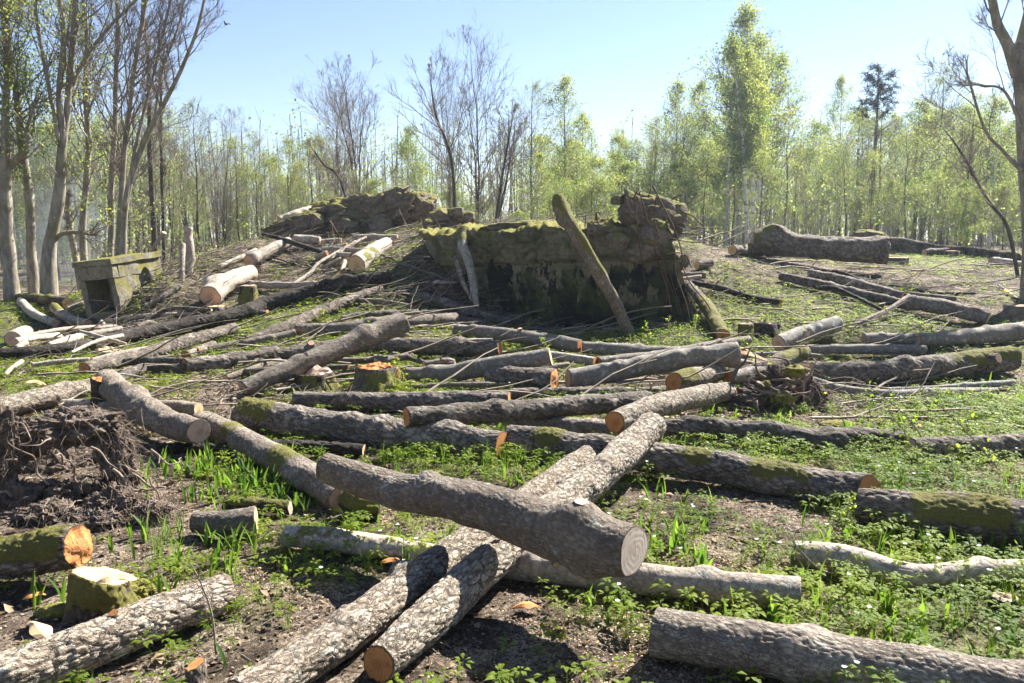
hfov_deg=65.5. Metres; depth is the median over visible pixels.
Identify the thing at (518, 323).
pole
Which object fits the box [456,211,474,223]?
stone
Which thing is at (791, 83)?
birch tree
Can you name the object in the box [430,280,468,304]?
chunk
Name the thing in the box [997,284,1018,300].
pole
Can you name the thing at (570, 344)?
log
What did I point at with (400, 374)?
sapling
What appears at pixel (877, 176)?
leafy tree
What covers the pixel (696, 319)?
sapling
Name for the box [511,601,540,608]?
wood splinter
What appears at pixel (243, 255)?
log
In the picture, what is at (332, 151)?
bare tree
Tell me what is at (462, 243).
leaning trunk
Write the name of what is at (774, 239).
old log
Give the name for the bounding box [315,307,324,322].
sapling
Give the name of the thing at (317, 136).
young tree
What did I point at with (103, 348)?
stump
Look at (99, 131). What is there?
young tree
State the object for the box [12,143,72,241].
bare tree
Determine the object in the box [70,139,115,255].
young tree
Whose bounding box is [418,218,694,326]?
concrete wall
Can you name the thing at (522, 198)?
young tree
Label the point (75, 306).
log
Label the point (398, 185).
budding tree
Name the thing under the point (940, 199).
leafy tree
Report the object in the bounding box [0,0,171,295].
tall tree
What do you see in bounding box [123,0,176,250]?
tall tree
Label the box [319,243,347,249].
cut branch
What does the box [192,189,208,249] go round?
young tree
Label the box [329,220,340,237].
steel bar
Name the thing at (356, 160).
bare tree
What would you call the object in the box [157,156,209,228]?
budding tree
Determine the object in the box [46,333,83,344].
log
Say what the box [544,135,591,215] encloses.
birch tree
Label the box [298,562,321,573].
moss hummock
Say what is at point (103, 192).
young tree
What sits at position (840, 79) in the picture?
birch tree
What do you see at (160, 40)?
tall tree
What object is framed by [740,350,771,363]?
wood splinter
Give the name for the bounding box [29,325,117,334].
pole
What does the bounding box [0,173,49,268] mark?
leafy tree
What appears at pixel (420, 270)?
pole
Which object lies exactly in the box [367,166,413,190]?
budding tree
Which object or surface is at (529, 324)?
sapling
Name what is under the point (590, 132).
birch tree
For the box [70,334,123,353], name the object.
pole
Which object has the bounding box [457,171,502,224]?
budding tree
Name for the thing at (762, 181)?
young tree
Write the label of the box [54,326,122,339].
pole
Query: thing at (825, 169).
young tree
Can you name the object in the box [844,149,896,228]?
young tree
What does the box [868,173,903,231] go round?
birch tree
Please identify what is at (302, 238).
log
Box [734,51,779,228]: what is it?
birch tree
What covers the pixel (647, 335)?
sapling
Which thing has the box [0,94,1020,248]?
distant woods
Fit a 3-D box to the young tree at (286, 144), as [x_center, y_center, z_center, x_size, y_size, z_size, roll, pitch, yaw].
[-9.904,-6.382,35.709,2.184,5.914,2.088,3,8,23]
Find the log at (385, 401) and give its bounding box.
[292,390,510,412]
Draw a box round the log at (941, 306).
[903,295,990,323]
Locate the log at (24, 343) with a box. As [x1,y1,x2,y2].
[14,339,28,346]
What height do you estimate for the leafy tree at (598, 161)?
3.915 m
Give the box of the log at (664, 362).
[565,342,740,387]
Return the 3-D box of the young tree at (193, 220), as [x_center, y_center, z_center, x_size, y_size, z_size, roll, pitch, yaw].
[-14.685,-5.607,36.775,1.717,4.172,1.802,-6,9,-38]
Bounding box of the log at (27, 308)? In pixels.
[16,298,59,326]
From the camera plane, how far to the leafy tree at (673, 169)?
37.87 m
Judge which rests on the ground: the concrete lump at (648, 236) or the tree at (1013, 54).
the tree at (1013, 54)
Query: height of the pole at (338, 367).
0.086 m
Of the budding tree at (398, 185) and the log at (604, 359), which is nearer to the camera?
the log at (604, 359)
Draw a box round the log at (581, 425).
[501,416,663,442]
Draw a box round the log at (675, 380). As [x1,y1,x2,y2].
[665,363,725,390]
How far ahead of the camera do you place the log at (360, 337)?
8.82 m
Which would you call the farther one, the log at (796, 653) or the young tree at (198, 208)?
the young tree at (198, 208)
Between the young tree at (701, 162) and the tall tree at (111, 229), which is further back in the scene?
the young tree at (701, 162)
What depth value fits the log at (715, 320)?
11.83 m
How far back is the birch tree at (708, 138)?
46.02 m
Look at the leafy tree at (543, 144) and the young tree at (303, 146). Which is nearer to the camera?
the young tree at (303, 146)
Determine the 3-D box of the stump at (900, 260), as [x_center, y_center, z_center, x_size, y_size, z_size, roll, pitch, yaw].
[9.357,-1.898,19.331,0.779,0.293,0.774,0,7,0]
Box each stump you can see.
[62,566,141,623]
[89,346,120,357]
[204,305,227,313]
[237,284,257,305]
[286,364,342,392]
[349,361,404,392]
[737,322,754,337]
[753,320,780,338]
[887,257,912,265]
[941,250,963,257]
[988,592,1021,616]
[998,305,1023,321]
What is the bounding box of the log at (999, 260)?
[988,257,1020,265]
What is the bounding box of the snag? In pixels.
[89,376,104,407]
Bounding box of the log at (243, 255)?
[217,248,256,268]
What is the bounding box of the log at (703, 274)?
[682,272,705,278]
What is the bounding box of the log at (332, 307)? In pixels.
[244,286,382,338]
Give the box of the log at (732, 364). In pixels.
[720,359,749,367]
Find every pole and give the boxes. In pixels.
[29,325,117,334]
[31,357,89,366]
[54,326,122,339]
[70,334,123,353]
[90,346,147,360]
[104,312,190,322]
[123,356,182,364]
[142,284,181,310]
[150,231,166,251]
[244,280,316,288]
[244,367,267,373]
[255,310,268,316]
[321,364,349,369]
[332,353,408,363]
[335,298,412,307]
[340,309,418,320]
[374,353,413,362]
[382,255,451,280]
[391,352,455,364]
[406,337,492,340]
[412,382,514,388]
[423,358,454,365]
[510,321,545,327]
[539,362,569,368]
[741,351,819,358]
[883,379,1015,389]
[910,291,956,301]
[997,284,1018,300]
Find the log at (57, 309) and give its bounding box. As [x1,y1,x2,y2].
[49,302,91,325]
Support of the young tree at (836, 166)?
on the ground
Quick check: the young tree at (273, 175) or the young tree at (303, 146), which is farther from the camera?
the young tree at (273, 175)
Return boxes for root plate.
[0,388,189,532]
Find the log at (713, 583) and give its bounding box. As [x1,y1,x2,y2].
[503,550,801,609]
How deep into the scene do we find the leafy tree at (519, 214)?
29.43 m
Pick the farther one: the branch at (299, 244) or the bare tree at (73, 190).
the bare tree at (73, 190)
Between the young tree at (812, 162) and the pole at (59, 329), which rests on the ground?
the young tree at (812, 162)
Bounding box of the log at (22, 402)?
[0,378,90,415]
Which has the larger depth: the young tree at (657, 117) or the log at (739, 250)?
the young tree at (657, 117)
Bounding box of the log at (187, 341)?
[79,323,238,374]
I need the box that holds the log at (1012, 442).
[904,433,1023,459]
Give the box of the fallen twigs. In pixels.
[0,196,1023,682]
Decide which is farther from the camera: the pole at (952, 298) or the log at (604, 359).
the pole at (952, 298)
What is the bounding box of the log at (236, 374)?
[223,358,280,379]
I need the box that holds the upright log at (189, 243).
[183,226,195,275]
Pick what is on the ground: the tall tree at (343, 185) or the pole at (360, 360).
the tall tree at (343, 185)
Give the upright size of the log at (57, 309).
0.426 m
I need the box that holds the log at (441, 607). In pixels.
[363,412,665,682]
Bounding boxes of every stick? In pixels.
[2,359,24,376]
[847,294,910,328]
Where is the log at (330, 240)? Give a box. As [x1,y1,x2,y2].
[315,238,341,244]
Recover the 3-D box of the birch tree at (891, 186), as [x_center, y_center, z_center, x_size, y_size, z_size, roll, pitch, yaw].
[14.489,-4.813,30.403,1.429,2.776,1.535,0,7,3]
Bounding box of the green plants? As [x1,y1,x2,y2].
[0,219,1023,419]
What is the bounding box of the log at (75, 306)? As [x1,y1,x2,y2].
[65,301,83,311]
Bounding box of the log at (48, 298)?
[15,293,72,306]
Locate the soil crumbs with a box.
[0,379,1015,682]
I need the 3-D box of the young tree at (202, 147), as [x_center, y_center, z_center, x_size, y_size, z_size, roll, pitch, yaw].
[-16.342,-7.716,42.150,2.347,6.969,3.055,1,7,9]
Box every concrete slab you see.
[260,209,329,236]
[310,185,416,234]
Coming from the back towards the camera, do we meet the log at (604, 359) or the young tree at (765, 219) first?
the young tree at (765, 219)
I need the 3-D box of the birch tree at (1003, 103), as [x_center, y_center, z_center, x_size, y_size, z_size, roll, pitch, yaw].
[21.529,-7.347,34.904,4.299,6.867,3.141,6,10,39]
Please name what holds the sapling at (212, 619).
on the ground
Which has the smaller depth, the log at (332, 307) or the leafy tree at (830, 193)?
the log at (332, 307)
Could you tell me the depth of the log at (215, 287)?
15.26 m
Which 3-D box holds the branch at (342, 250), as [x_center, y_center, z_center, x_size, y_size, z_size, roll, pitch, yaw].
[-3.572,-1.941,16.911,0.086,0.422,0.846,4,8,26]
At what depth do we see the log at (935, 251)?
22.80 m
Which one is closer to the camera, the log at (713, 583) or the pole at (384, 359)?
the log at (713, 583)
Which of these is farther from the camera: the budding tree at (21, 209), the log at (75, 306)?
the budding tree at (21, 209)
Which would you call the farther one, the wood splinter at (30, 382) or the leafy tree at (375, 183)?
the leafy tree at (375, 183)
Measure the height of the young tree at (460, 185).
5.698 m
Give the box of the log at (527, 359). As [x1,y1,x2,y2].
[404,348,552,381]
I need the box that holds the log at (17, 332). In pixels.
[4,325,34,346]
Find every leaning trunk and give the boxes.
[453,255,472,301]
[457,225,478,307]
[552,193,634,336]
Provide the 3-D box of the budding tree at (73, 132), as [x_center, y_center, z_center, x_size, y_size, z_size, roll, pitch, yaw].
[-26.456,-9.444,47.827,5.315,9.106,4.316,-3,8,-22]
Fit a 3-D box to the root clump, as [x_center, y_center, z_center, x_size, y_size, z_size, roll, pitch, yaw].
[2.645,0.625,8.108,2.072,1.185,1.098,-3,8,-19]
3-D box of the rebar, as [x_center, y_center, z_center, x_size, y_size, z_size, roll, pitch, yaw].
[2.070,-1.248,11.782,1.973,2.097,0.509,0,7,0]
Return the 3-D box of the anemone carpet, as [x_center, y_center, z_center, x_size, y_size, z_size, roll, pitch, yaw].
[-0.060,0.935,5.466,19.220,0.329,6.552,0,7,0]
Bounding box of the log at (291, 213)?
[277,205,312,221]
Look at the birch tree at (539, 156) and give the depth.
32.75 m
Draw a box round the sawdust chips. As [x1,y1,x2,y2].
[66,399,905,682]
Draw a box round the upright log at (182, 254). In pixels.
[178,243,185,283]
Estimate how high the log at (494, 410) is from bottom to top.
0.290 m
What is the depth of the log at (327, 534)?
4.16 m
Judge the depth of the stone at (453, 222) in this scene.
18.12 m
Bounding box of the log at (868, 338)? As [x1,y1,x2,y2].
[862,332,915,344]
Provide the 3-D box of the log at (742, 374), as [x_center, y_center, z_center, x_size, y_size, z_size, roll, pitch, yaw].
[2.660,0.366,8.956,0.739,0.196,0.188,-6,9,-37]
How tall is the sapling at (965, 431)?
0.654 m
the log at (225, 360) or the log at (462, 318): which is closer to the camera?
the log at (225, 360)
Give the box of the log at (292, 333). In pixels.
[207,329,296,352]
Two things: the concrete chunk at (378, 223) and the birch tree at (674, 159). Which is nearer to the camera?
the concrete chunk at (378, 223)
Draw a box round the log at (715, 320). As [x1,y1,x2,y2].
[684,280,729,338]
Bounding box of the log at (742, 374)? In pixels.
[722,364,768,383]
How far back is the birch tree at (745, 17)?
39.91 m
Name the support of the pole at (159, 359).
on the ground
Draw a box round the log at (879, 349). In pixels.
[806,344,926,354]
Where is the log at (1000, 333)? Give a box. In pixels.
[914,321,1023,345]
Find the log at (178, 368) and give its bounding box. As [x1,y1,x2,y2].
[144,363,186,373]
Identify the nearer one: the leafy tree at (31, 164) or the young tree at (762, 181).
the leafy tree at (31, 164)
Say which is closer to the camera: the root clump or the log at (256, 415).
the log at (256, 415)
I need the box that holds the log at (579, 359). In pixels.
[551,351,596,365]
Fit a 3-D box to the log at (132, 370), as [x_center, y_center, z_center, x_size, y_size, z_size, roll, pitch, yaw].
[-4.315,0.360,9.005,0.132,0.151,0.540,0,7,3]
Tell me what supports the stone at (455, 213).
on the stone at (466, 218)
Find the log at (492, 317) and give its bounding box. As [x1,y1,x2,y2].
[411,291,509,326]
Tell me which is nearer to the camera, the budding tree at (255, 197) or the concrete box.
the concrete box
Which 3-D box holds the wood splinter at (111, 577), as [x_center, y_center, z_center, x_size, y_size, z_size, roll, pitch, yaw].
[-1.686,1.005,3.397,0.160,0.036,0.101,3,5,-29]
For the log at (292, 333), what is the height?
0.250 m
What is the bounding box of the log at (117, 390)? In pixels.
[94,369,210,443]
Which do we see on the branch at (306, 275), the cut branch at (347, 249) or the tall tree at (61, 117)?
the cut branch at (347, 249)
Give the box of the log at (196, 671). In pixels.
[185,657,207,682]
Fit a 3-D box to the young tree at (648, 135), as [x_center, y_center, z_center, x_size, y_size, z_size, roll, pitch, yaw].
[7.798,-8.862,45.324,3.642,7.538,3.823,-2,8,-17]
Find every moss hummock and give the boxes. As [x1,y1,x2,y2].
[34,602,64,618]
[128,573,156,597]
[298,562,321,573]
[526,468,547,478]
[817,419,861,426]
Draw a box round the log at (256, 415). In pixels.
[231,397,506,458]
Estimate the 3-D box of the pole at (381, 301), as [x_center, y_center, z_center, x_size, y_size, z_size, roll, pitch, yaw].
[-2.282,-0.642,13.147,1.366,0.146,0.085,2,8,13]
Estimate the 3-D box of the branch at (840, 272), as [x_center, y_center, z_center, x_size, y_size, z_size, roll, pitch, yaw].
[6.274,-1.040,14.228,0.090,0.469,2.243,-4,8,-27]
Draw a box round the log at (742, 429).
[663,415,906,453]
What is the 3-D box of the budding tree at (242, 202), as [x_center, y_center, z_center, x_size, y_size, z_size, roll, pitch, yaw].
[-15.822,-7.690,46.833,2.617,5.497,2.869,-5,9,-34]
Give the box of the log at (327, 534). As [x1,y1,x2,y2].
[280,525,432,559]
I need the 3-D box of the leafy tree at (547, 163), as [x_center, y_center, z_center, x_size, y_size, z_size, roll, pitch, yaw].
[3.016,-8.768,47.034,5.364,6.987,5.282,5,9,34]
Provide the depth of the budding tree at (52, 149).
39.59 m
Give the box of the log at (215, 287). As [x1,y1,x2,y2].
[198,265,257,305]
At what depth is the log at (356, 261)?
15.12 m
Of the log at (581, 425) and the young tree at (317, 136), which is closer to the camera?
the log at (581, 425)
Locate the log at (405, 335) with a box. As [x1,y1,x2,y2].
[395,333,409,337]
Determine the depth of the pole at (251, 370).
9.09 m
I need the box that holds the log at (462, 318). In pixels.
[421,309,489,323]
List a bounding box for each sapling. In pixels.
[154,561,247,657]
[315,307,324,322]
[391,356,407,383]
[526,317,532,330]
[641,321,652,342]
[665,315,675,340]
[673,325,683,344]
[689,314,702,339]
[770,504,843,593]
[822,358,926,436]
[836,495,856,529]
[877,394,930,444]
[919,386,1011,471]
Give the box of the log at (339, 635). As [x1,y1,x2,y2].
[227,444,598,682]
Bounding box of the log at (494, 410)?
[403,391,651,426]
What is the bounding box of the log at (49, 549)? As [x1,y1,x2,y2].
[0,523,93,578]
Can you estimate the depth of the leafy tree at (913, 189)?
33.58 m
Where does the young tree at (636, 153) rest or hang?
on the ground
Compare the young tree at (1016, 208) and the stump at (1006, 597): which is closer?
the stump at (1006, 597)
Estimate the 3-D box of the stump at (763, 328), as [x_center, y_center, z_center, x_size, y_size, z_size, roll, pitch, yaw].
[3.658,-0.147,11.506,0.586,0.319,0.605,0,7,0]
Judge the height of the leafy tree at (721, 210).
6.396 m
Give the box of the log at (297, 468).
[192,411,341,512]
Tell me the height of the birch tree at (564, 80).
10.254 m
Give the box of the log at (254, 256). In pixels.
[244,237,291,265]
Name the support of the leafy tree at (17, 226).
on the ground
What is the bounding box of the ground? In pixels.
[0,222,1023,682]
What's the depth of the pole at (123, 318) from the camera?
14.88 m
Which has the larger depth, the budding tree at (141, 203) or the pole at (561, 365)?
the budding tree at (141, 203)
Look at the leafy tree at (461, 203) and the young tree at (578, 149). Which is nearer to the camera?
the young tree at (578, 149)
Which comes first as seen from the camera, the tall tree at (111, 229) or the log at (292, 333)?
the log at (292, 333)
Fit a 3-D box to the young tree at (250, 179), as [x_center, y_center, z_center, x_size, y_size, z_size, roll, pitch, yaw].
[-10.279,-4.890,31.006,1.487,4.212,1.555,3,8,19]
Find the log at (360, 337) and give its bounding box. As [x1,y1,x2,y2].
[238,312,409,393]
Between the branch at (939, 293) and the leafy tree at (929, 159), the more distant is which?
the leafy tree at (929, 159)
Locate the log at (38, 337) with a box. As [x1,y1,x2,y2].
[12,332,61,343]
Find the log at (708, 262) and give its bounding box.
[694,258,713,268]
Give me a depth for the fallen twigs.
11.58 m
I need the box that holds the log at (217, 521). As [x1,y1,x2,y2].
[189,506,257,537]
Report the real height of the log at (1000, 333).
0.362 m
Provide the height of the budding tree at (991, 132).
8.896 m
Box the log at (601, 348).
[582,341,679,355]
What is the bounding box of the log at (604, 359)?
[596,336,751,363]
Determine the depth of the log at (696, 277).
14.57 m
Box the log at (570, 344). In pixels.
[452,324,581,352]
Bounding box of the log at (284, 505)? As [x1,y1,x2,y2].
[221,497,292,514]
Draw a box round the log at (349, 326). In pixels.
[294,313,459,335]
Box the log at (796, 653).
[649,607,1023,682]
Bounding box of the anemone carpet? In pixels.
[0,377,1023,682]
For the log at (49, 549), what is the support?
on the ground
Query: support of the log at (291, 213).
on the concrete slab at (298, 220)
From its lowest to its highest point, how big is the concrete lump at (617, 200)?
0.155 m
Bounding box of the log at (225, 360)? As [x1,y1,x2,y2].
[182,346,278,372]
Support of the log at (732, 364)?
on the log at (796, 355)
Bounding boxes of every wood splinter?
[22,380,45,385]
[22,591,45,599]
[26,621,52,638]
[96,572,136,582]
[381,558,399,562]
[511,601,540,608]
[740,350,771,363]
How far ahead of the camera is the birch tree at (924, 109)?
36.51 m
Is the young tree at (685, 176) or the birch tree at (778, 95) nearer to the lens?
the young tree at (685, 176)
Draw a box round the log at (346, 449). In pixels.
[156,439,366,456]
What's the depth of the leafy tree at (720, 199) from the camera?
58.46 m
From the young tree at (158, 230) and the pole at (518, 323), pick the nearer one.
the pole at (518, 323)
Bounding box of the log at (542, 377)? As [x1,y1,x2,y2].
[484,364,558,387]
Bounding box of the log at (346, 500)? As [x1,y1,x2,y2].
[338,491,379,521]
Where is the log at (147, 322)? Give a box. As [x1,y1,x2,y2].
[135,320,157,326]
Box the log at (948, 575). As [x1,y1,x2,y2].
[795,540,1023,587]
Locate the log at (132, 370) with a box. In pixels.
[119,363,147,379]
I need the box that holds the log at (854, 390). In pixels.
[814,377,999,398]
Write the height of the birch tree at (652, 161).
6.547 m
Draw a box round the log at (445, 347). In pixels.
[365,336,501,356]
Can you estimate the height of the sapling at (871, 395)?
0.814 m
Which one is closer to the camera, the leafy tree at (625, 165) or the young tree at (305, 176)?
the young tree at (305, 176)
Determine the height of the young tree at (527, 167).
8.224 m
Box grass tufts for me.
[0,319,1023,682]
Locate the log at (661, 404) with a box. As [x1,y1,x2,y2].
[605,382,736,433]
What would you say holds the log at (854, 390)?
on the ground
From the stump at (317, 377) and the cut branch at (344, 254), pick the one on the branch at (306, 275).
the cut branch at (344, 254)
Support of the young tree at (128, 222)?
on the ground
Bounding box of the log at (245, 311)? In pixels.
[0,270,391,360]
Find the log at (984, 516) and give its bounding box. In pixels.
[855,488,1023,543]
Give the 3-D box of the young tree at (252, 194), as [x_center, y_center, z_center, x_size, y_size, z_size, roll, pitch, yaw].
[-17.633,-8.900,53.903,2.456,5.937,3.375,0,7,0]
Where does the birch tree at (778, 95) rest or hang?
on the ground
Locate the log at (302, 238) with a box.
[293,234,320,243]
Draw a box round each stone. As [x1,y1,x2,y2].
[422,219,438,228]
[428,208,449,221]
[439,219,460,228]
[447,207,463,219]
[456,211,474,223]
[587,217,613,237]
[606,232,631,250]
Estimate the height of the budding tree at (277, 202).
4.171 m
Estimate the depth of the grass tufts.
4.48 m
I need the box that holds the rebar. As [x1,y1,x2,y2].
[584,186,717,326]
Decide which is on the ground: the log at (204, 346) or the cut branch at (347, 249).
the log at (204, 346)
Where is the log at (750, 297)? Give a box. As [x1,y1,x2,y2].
[690,279,782,306]
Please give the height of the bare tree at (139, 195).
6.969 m
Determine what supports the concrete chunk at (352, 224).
on the concrete slab at (366, 206)
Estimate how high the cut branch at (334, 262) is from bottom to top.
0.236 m
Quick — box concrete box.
[72,251,162,320]
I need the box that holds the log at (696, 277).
[683,274,701,279]
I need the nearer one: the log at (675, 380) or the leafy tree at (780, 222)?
the log at (675, 380)
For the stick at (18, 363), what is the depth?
9.50 m
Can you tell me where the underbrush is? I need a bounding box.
[0,146,1021,286]
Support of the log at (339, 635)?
on the ground
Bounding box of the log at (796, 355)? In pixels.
[742,345,810,366]
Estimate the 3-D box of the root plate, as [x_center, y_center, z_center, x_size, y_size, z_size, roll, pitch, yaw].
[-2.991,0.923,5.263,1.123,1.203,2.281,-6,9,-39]
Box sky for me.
[0,0,1023,239]
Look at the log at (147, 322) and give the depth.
13.13 m
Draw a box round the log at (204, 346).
[181,341,216,357]
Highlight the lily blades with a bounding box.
[0,321,1023,682]
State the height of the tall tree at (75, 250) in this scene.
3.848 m
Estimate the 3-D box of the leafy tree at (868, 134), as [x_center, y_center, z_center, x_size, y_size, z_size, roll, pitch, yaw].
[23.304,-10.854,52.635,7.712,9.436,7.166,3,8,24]
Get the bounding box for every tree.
[0,0,46,302]
[0,0,110,293]
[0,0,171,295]
[0,113,39,256]
[0,126,37,259]
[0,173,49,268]
[0,192,45,265]
[10,109,79,255]
[11,113,108,280]
[12,129,96,263]
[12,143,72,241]
[15,154,52,242]
[18,124,138,249]
[22,0,157,260]
[31,107,92,260]
[38,145,93,234]
[42,112,92,183]
[44,148,98,235]
[48,111,148,255]
[62,166,81,292]
[64,0,168,264]
[67,112,133,255]
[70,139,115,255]
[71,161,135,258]
[78,115,157,224]
[78,122,105,254]
[87,0,191,255]
[91,113,154,253]
[99,142,144,236]
[105,118,179,251]
[106,128,145,246]
[109,106,179,216]
[115,0,232,254]
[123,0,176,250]
[129,159,172,252]
[132,104,168,247]
[135,126,206,251]
[137,146,172,251]
[138,105,203,256]
[138,124,212,235]
[145,158,195,260]
[146,56,178,261]
[154,96,224,253]
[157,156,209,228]
[165,157,207,253]
[177,175,205,248]
[180,128,223,250]
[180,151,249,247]
[185,173,212,237]
[188,105,266,243]
[191,174,255,247]
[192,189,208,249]
[195,143,256,245]
[199,184,220,244]
[216,133,270,240]
[218,201,245,242]
[220,166,259,240]
[229,161,266,240]
[232,126,281,239]
[235,169,263,229]
[239,191,262,237]
[244,185,283,238]
[248,150,280,238]
[254,149,314,223]
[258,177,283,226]
[261,160,288,221]
[264,132,308,212]
[267,131,339,208]
[267,186,289,222]
[269,137,309,212]
[277,156,318,215]
[281,171,306,209]
[284,174,314,209]
[285,188,316,207]
[287,51,417,196]
[291,128,342,200]
[297,73,380,199]
[301,134,342,200]
[301,161,347,200]
[304,135,352,197]
[331,166,377,196]
[348,179,385,193]
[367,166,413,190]
[380,122,443,227]
[382,54,481,207]
[384,178,411,190]
[395,171,437,206]
[418,10,551,224]
[421,31,479,207]
[423,170,465,207]
[435,182,484,224]
[436,172,471,211]
[447,177,468,206]
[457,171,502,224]
[465,202,476,212]
[471,200,503,222]
[474,212,489,223]
[479,98,546,222]
[482,191,515,222]
[488,135,515,221]
[494,75,567,218]
[496,132,584,212]
[508,135,553,212]
[509,209,530,222]
[512,200,525,221]
[514,150,568,219]
[516,186,536,216]
[520,138,598,220]
[524,71,598,196]
[531,176,596,220]
[535,170,557,219]
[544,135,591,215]
[545,147,628,221]
[551,134,601,220]
[565,107,604,210]
[585,159,653,217]
[585,173,603,216]
[587,149,667,215]
[588,123,650,212]
[590,128,645,217]
[621,121,683,193]
[627,134,649,188]
[630,110,688,195]
[631,116,682,196]
[640,147,668,197]
[640,159,670,194]
[646,78,706,199]
[646,111,717,212]
[653,155,722,236]
[655,141,689,199]
[665,129,743,242]
[667,0,803,244]
[671,163,700,238]
[677,76,724,240]
[679,112,724,241]
[681,204,711,240]
[684,135,734,243]
[685,155,742,237]
[687,37,789,247]
[693,164,755,243]
[702,111,754,242]
[706,28,763,243]
[706,120,759,244]
[710,28,809,229]
[713,113,736,244]
[717,123,820,228]
[725,145,784,221]
[726,40,774,233]
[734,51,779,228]
[735,46,818,223]
[739,187,759,229]
[740,148,789,227]
[760,104,827,225]
[761,165,792,224]
[762,113,842,234]
[773,202,807,233]
[780,159,815,232]
[781,146,820,227]
[782,130,829,234]
[791,173,824,234]
[793,142,833,230]
[801,150,866,235]
[806,72,862,235]
[810,139,873,235]
[813,106,917,230]
[813,187,852,235]
[815,132,854,234]
[821,153,862,236]
[826,173,864,236]
[828,110,885,228]
[833,105,933,230]
[835,62,905,229]
[840,182,879,234]
[842,161,881,229]
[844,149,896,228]
[852,150,894,228]
[862,129,905,232]
[867,176,937,237]
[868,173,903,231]
[870,109,908,215]
[872,121,939,237]
[874,179,907,236]
[878,103,974,242]
[881,181,926,235]
[885,125,953,239]
[887,71,966,241]
[888,94,956,233]
[890,113,957,240]
[897,57,993,243]
[903,157,982,244]
[911,0,1023,302]
[920,115,1020,277]
[920,170,955,238]
[927,122,975,244]
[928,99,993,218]
[930,102,1004,243]
[931,89,1015,245]
[935,178,999,245]
[938,114,1020,246]
[948,94,1018,248]
[949,118,1018,244]
[952,89,1015,246]
[953,160,992,244]
[975,179,1021,248]
[977,131,1021,244]
[998,169,1021,244]
[1007,168,1021,247]
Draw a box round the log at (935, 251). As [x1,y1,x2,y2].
[922,248,950,255]
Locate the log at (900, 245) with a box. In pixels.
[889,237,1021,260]
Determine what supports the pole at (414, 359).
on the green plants
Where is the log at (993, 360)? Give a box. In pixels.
[809,346,1021,383]
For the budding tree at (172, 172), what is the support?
on the ground
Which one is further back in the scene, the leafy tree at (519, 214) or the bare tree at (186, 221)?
the bare tree at (186, 221)
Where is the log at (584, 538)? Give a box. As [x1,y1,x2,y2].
[316,453,648,579]
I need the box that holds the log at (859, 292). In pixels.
[778,272,903,308]
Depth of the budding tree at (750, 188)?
41.06 m
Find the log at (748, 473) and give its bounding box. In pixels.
[504,424,881,507]
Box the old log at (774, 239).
[750,223,890,264]
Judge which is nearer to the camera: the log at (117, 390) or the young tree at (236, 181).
the log at (117, 390)
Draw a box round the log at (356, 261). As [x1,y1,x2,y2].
[348,237,391,273]
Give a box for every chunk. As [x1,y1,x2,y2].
[309,213,325,229]
[315,201,348,212]
[334,218,359,233]
[368,214,391,232]
[407,191,436,223]
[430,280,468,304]
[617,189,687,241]
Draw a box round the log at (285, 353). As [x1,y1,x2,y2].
[274,340,364,359]
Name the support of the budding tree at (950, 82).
on the ground
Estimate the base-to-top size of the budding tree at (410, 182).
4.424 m
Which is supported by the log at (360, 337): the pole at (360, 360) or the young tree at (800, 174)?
the pole at (360, 360)
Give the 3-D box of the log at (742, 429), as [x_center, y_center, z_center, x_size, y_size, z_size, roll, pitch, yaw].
[2.173,0.761,6.465,1.944,0.246,0.369,2,7,11]
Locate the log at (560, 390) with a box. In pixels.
[509,386,669,398]
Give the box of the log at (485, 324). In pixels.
[454,322,515,328]
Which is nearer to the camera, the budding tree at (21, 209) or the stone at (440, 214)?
the stone at (440, 214)
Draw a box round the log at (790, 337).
[772,316,842,350]
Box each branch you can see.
[79,329,126,344]
[122,306,212,328]
[261,233,331,254]
[294,236,366,281]
[314,250,328,259]
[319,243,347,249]
[324,257,341,268]
[326,246,361,250]
[330,240,356,259]
[336,252,352,257]
[340,259,346,273]
[813,268,906,295]
[814,285,882,310]
[879,283,975,294]
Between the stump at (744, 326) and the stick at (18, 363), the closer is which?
the stick at (18, 363)
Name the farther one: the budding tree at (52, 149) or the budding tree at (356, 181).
the budding tree at (52, 149)
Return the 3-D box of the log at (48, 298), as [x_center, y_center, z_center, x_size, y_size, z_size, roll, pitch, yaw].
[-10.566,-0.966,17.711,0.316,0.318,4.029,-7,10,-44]
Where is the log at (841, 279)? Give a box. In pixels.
[807,269,904,298]
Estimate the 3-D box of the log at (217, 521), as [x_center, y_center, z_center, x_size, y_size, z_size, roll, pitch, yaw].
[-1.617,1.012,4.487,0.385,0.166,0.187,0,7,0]
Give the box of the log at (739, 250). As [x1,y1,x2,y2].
[728,243,764,255]
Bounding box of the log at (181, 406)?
[58,399,202,414]
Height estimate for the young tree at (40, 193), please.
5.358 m
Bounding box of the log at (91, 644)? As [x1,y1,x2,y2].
[0,573,235,682]
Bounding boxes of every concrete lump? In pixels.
[480,222,527,229]
[610,195,623,204]
[619,238,661,263]
[639,218,673,251]
[679,254,689,269]
[848,229,888,236]
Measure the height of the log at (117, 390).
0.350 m
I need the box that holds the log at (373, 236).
[352,233,398,240]
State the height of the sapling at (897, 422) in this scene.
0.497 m
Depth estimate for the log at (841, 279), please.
14.10 m

